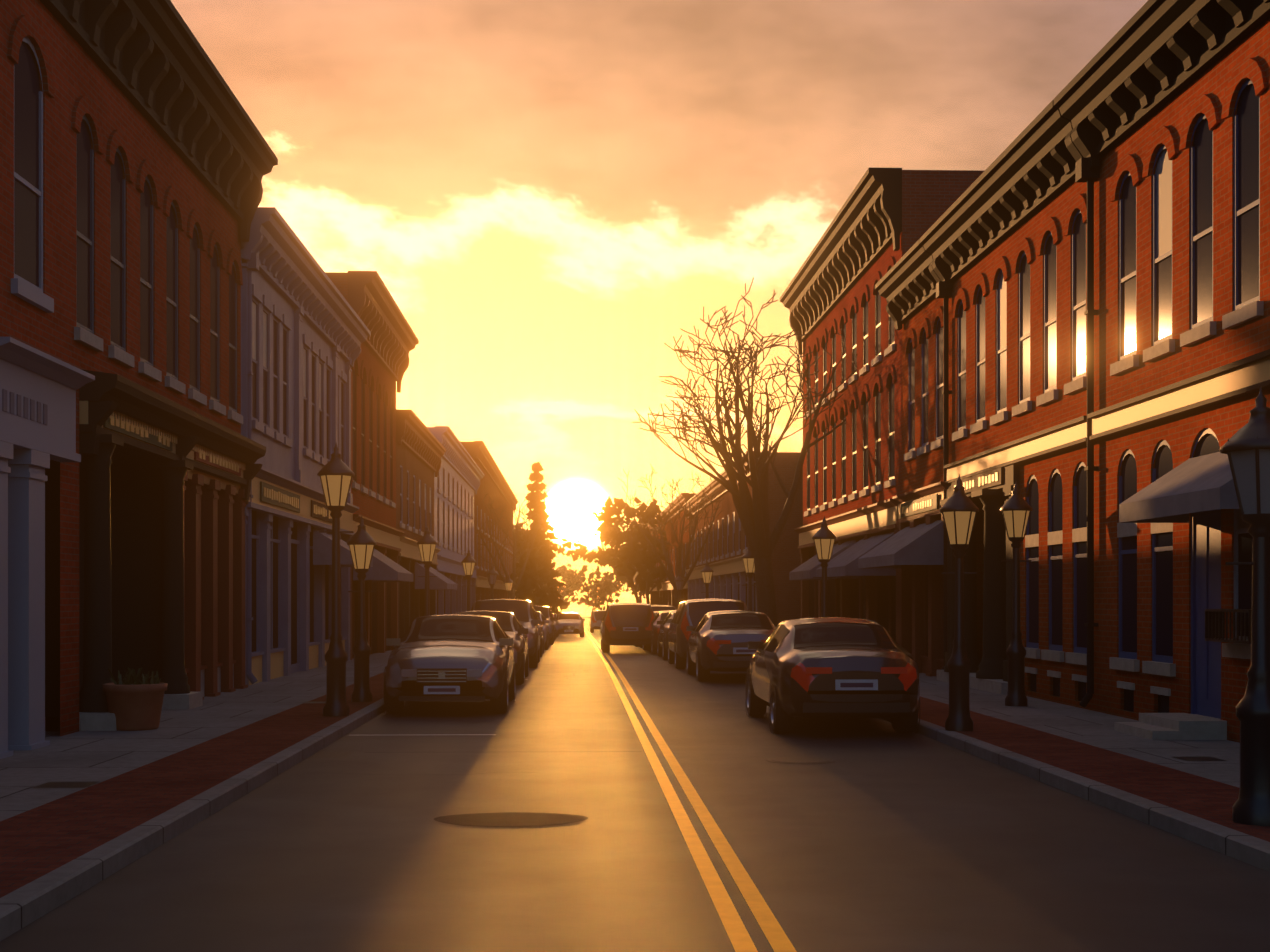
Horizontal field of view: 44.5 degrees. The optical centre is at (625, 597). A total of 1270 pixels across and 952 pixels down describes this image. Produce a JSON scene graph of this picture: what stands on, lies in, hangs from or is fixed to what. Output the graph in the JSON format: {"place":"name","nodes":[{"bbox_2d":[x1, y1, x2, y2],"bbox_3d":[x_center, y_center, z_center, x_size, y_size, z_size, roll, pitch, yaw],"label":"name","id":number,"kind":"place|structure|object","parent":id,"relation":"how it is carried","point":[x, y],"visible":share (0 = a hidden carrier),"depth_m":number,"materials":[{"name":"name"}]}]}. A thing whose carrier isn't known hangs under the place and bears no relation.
{"place":"outdoors","nodes":[
{"label":"outdoors","id":0,"kind":"place"},
{"bbox_2d":[0,650,391,940],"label":"pavement","id":1,"kind":"structure","parent":0,"point":[175,773],"depth_m":13.96,"materials":[{"name":"red brick"}]},
{"bbox_2d":[102,667,167,730],"bbox_3d":[-5.986,1.227,18.943,0.760,0.758,0.760,0,0,-2],"label":"terracotta planter","id":2,"kind":"object","parent":1,"relation":"on","point":[134,703],"visible":0.98,"depth_m":18.69,"materials":[{"name":"brown ceramic"}]},
{"bbox_2d":[317,443,354,715],"bbox_3d":[-3.934,-0.259,21.110,0.514,3.730,0.514,0,0,-2],"label":"lamp","id":3,"kind":"object","parent":1,"relation":"on","point":[336,473],"visible":1,"depth_m":21.03,"materials":[{"name":"black metal"}]},
{"bbox_2d":[347,516,376,701],"bbox_3d":[-4.078,0.161,24.007,0.466,2.890,0.466,0,0,-2],"label":"lamp","id":4,"kind":"object","parent":1,"relation":"on","point":[361,543],"visible":1,"depth_m":23.92,"materials":[{"name":"black metal"}]},
{"bbox_2d":[417,525,437,615],"bbox_3d":[-4.556,-0.038,35.697,0.490,3.310,0.490,0,0,-2],"label":"lamp","id":5,"kind":"object","parent":1,"relation":"on","point":[427,543],"depth_m":35.64,"materials":[{"name":"black metal"}]},
{"bbox_2d":[461,550,475,610],"bbox_3d":[-5.008,0.071,49.690,0.490,3.310,0.490,0,0,-2],"label":"lamp","id":6,"kind":"object","parent":1,"relation":"on","point":[469,569],"depth_m":49.63,"materials":[{"name":"black metal"}]},
{"bbox_2d":[486,565,497,598],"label":"lamp","id":7,"kind":"object","parent":1,"relation":"on","point":[491,574],"depth_m":63.61,"materials":[{"name":"black metal"}]},
{"bbox_2d":[504,575,512,598],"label":"lamp","id":8,"kind":"object","parent":1,"relation":"on","point":[508,582],"depth_m":79.57,"materials":[{"name":"black metal"}]},
{"bbox_2d":[477,488,561,598],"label":"bare tree","id":9,"kind":"object","parent":1,"relation":"on","point":[514,585],"depth_m":95.55,"materials":[{"name":"brown plant"}]},
{"bbox_2d":[513,522,551,573],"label":"leafy tree","id":10,"kind":"object","parent":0,"point":[521,535],"depth_m":181.35,"materials":[{"name":"green plant"}]},
{"bbox_2d":[582,617,589,625],"bbox_3d":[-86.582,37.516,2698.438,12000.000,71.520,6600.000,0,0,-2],"label":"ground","id":11,"kind":"structure","parent":0,"point":[586,621],"depth_m":413.15,"materials":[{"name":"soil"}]},
{"bbox_2d":[0,0,277,758],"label":"brick shops","id":12,"kind":"structure","parent":11,"relation":"on","point":[138,159],"depth_m":20.13,"materials":[{"name":"red brick"}]},
{"bbox_2d":[128,207,372,686],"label":"building","id":13,"kind":"structure","parent":11,"relation":"on","point":[305,332],"depth_m":32.09,"materials":[{"name":"paint"}]},
{"bbox_2d":[103,413,1002,522],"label":"shop signs","id":14,"kind":"object","parent":13,"relation":"attached to","point":[276,496],"visible":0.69,"depth_m":27.92,"materials":[{"name":"black"}]},
{"bbox_2d":[325,271,418,659],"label":"brick building","id":15,"kind":"structure","parent":11,"relation":"on","point":[387,345],"depth_m":45.61,"materials":[{"name":"red brick"}]},
{"bbox_2d":[396,409,456,637],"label":"brick building","id":16,"kind":"structure","parent":11,"relation":"on","point":[426,453],"depth_m":57.44,"materials":[{"name":"red brick"}]},
{"bbox_2d":[427,426,483,614],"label":"white building","id":17,"kind":"structure","parent":11,"relation":"on","point":[448,528],"depth_m":75.94,"materials":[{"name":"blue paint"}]},
{"bbox_2d":[461,441,517,600],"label":"brown building","id":18,"kind":"structure","parent":11,"relation":"on","point":[481,455],"depth_m":106.75,"materials":[{"name":"brick"}]},
{"bbox_2d":[510,462,568,614],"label":"conifer tree","id":19,"kind":"object","parent":11,"relation":"on","point":[548,584],"depth_m":124.99,"materials":[{"name":"green plant"}]},
{"bbox_2d":[513,529,575,583],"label":"leafy tree","id":20,"kind":"object","parent":11,"relation":"on","point":[561,550],"depth_m":160.66,"materials":[{"name":"green plant"}]},
{"bbox_2d":[554,563,589,612],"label":"leafy tree","id":21,"kind":"object","parent":11,"relation":"on","point":[567,578],"depth_m":225.25,"materials":[{"name":"green plant"}]},
{"bbox_2d":[557,565,626,624],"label":"leafy tree","id":22,"kind":"object","parent":11,"relation":"on","point":[602,597],"depth_m":208.48,"materials":[{"name":"green plant"}]},
{"bbox_2d":[571,516,649,602],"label":"leafy tree","id":23,"kind":"object","parent":11,"relation":"on","point":[586,550],"depth_m":166.44,"materials":[{"name":"green plant"}]},
{"bbox_2d":[586,530,650,602],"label":"leafy tree","id":24,"kind":"object","parent":11,"relation":"on","point":[609,558],"depth_m":150.74,"materials":[{"name":"green plant"}]},
{"bbox_2d":[591,496,666,603],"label":"leafy tree","id":25,"kind":"object","parent":11,"relation":"on","point":[629,551],"depth_m":126.61,"materials":[{"name":"green plant"}]},
{"bbox_2d":[611,564,646,602],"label":"leafy tree","id":26,"kind":"object","parent":11,"relation":"on","point":[627,589],"depth_m":191.54,"materials":[{"name":"green plant"}]},
{"bbox_2d":[648,493,696,605],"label":"brick building","id":27,"kind":"structure","parent":11,"relation":"on","point":[668,591],"depth_m":116.09,"materials":[{"name":"red brick"}]},
{"bbox_2d":[682,451,802,623],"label":"brick building","id":28,"kind":"structure","parent":11,"relation":"on","point":[733,549],"depth_m":68.45,"materials":[{"name":"red brick"}]},
{"bbox_2d":[780,168,983,643],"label":"tall brick building","id":29,"kind":"structure","parent":11,"relation":"on","point":[897,213],"depth_m":39.51,"materials":[{"name":"red brick"}]},
{"bbox_2d":[858,0,1269,742],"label":"building","id":30,"kind":"structure","parent":11,"relation":"on","point":[1072,286],"depth_m":21.13,"materials":[{"name":"red brick"}]},
{"bbox_2d":[0,626,1269,951],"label":"road","id":31,"kind":"structure","parent":0,"point":[644,800],"depth_m":10.60,"materials":[{"name":"grey asphalt"}]},
{"bbox_2d":[383,614,515,713],"bbox_3d":[-2.720,1.025,24.701,1.940,1.528,4.698,0,0,-2],"label":"car","id":32,"kind":"object","parent":31,"relation":"on","point":[454,657],"visible":1,"depth_m":22.81,"materials":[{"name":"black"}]},
{"bbox_2d":[454,610,528,684],"bbox_3d":[-2.967,1.027,32.347,1.940,1.528,4.698,0,0,-2],"label":"car","id":33,"kind":"object","parent":31,"relation":"on","point":[512,627],"visible":0.38,"depth_m":31.63,"materials":[{"name":"black metal"}]},
{"bbox_2d":[471,598,539,667],"bbox_3d":[-3.196,0.926,40.344,2.000,1.803,4.648,0,0,-2],"label":"car","id":34,"kind":"object","parent":31,"relation":"on","point":[523,611],"depth_m":39.76,"materials":[{"name":"black"}]},
{"bbox_2d":[537,616,544,656],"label":"car","id":35,"kind":"object","parent":31,"relation":"on","point":[542,623],"depth_m":48.36,"materials":[{"name":"black metal"}]},
{"bbox_2d":[535,611,549,649],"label":"car","id":36,"kind":"object","parent":31,"relation":"on","point":[541,617],"depth_m":58.12,"materials":[{"name":"black"}]},
{"bbox_2d":[534,605,554,644],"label":"car","id":37,"kind":"object","parent":31,"relation":"on","point":[545,611],"depth_m":68.96,"materials":[{"name":"black"}]},
{"bbox_2d":[554,619,556,639],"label":"car","id":38,"kind":"object","parent":31,"relation":"on","point":[555,620],"depth_m":80.52,"materials":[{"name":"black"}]},
{"bbox_2d":[556,613,584,636],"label":"car","id":39,"kind":"object","parent":31,"relation":"on","point":[570,622],"depth_m":92.78,"materials":[{"name":"black"}]},
{"bbox_2d":[590,610,605,632],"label":"car","id":40,"kind":"object","parent":31,"relation":"on","point":[595,619],"depth_m":117.59,"materials":[{"name":"black"}]},
{"bbox_2d":[600,603,654,652],"bbox_3d":[0.112,1.073,54.858,2.000,1.803,4.648,0,0,-2],"label":"car","id":41,"kind":"object","parent":31,"relation":"on","point":[615,617],"depth_m":52.60,"materials":[{"name":"black metal"}]},
{"bbox_2d":[33,654,1225,787],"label":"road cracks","id":42,"kind":"object","parent":31,"relation":"on","point":[783,760],"visible":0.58,"depth_m":16.26,"materials":[{"name":"asphalt"}]},
{"bbox_2d":[640,611,658,649],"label":"car","id":43,"kind":"object","parent":31,"relation":"on","point":[644,646],"depth_m":57.84,"materials":[{"name":"black metal"}]},
{"bbox_2d":[634,605,676,646],"bbox_3d":[1.297,1.198,65.402,2.000,1.803,4.648,0,0,-2],"label":"car","id":44,"kind":"object","parent":31,"relation":"on","point":[661,607],"depth_m":63.33,"materials":[{"name":"black metal"}]},
{"bbox_2d":[647,610,672,653],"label":"car","id":45,"kind":"object","parent":31,"relation":"on","point":[654,629],"depth_m":51.02,"materials":[{"name":"black"}]},
{"bbox_2d":[657,610,676,659],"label":"car","id":46,"kind":"object","parent":31,"relation":"on","point":[662,641],"depth_m":45.02,"materials":[{"name":"black"}]},
{"bbox_2d":[667,598,747,668],"bbox_3d":[2.134,0.920,39.516,2.000,1.802,4.648,0,0,-2],"label":"car","id":47,"kind":"object","parent":31,"relation":"on","point":[692,612],"depth_m":37.44,"materials":[{"name":"black"}]},
{"bbox_2d":[686,610,775,681],"bbox_3d":[2.358,1.029,33.520,1.940,1.528,4.698,0,0,-2],"label":"car","id":48,"kind":"object","parent":31,"relation":"on","point":[718,640],"visible":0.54,"depth_m":31.59,"materials":[{"name":"black"}]},
{"bbox_2d":[745,617,919,733],"bbox_3d":[2.754,1.025,21.276,1.940,1.528,4.698,0,0,-2],"label":"car","id":49,"kind":"object","parent":31,"relation":"on","point":[829,667],"visible":1,"depth_m":19.22,"materials":[{"name":"black metal"}]},
{"bbox_2d":[171,0,1147,673],"label":"sky","id":50,"kind":"structure","parent":0,"point":[545,193],"materials":[{"name":"yellow"}]},
{"bbox_2d":[881,673,1269,871],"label":"pavement","id":51,"kind":"structure","parent":0,"point":[1091,756],"depth_m":15.28,"materials":[{"name":"red brick"}]},
{"bbox_2d":[612,464,724,608],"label":"bare tree","id":52,"kind":"object","parent":51,"relation":"on","point":[671,576],"depth_m":77.67,"materials":[{"name":"brown plant"}]},
{"bbox_2d":[674,571,684,605],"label":"lamp","id":53,"kind":"object","parent":51,"relation":"on","point":[679,580],"depth_m":71.88,"materials":[{"name":"black metal"}]},
{"bbox_2d":[700,561,713,598],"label":"lamp","id":54,"kind":"object","parent":51,"relation":"on","point":[707,572],"depth_m":56.87,"materials":[{"name":"black metal"}]},
{"bbox_2d":[632,277,856,625],"bbox_3d":[3.213,-3.480,42.280,6.490,10.360,6.553,0,0,-33],"label":"bare tree","id":55,"kind":"object","parent":51,"relation":"on","point":[754,518],"depth_m":41.61,"materials":[{"name":"brown plant"}]},
{"bbox_2d":[741,547,755,610],"bbox_3d":[3.463,0.052,42.960,0.490,3.210,0.490,0,0,-2],"label":"lamp","id":56,"kind":"object","parent":51,"relation":"on","point":[747,557],"depth_m":42.90,"materials":[{"name":"black metal"}]},
{"bbox_2d":[812,516,836,616],"bbox_3d":[3.877,0.001,30.167,0.490,3.210,0.490,0,0,-2],"label":"lamp","id":57,"kind":"object","parent":51,"relation":"on","point":[824,537],"visible":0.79,"depth_m":30.11,"materials":[{"name":"black metal"}]},
{"bbox_2d":[939,474,978,730],"bbox_3d":[4.045,0.051,18.767,0.490,3.110,0.490,0,0,-2],"label":"lamp","id":58,"kind":"object","parent":51,"relation":"on","point":[959,509],"visible":1,"depth_m":18.68,"materials":[{"name":"black metal"}]},
{"bbox_2d":[1000,481,1032,705],"bbox_3d":[5.809,-0.074,23.026,0.490,3.360,0.490,0,0,-2],"label":"lamp","id":59,"kind":"object","parent":51,"relation":"on","point":[1016,508],"visible":1,"depth_m":22.94,"materials":[{"name":"black metal"}]},
{"bbox_2d":[1219,388,1269,825],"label":"lamp","id":60,"kind":"object","parent":51,"relation":"on","point":[1246,448],"visible":1,"depth_m":11.00,"materials":[{"name":"black metal"}]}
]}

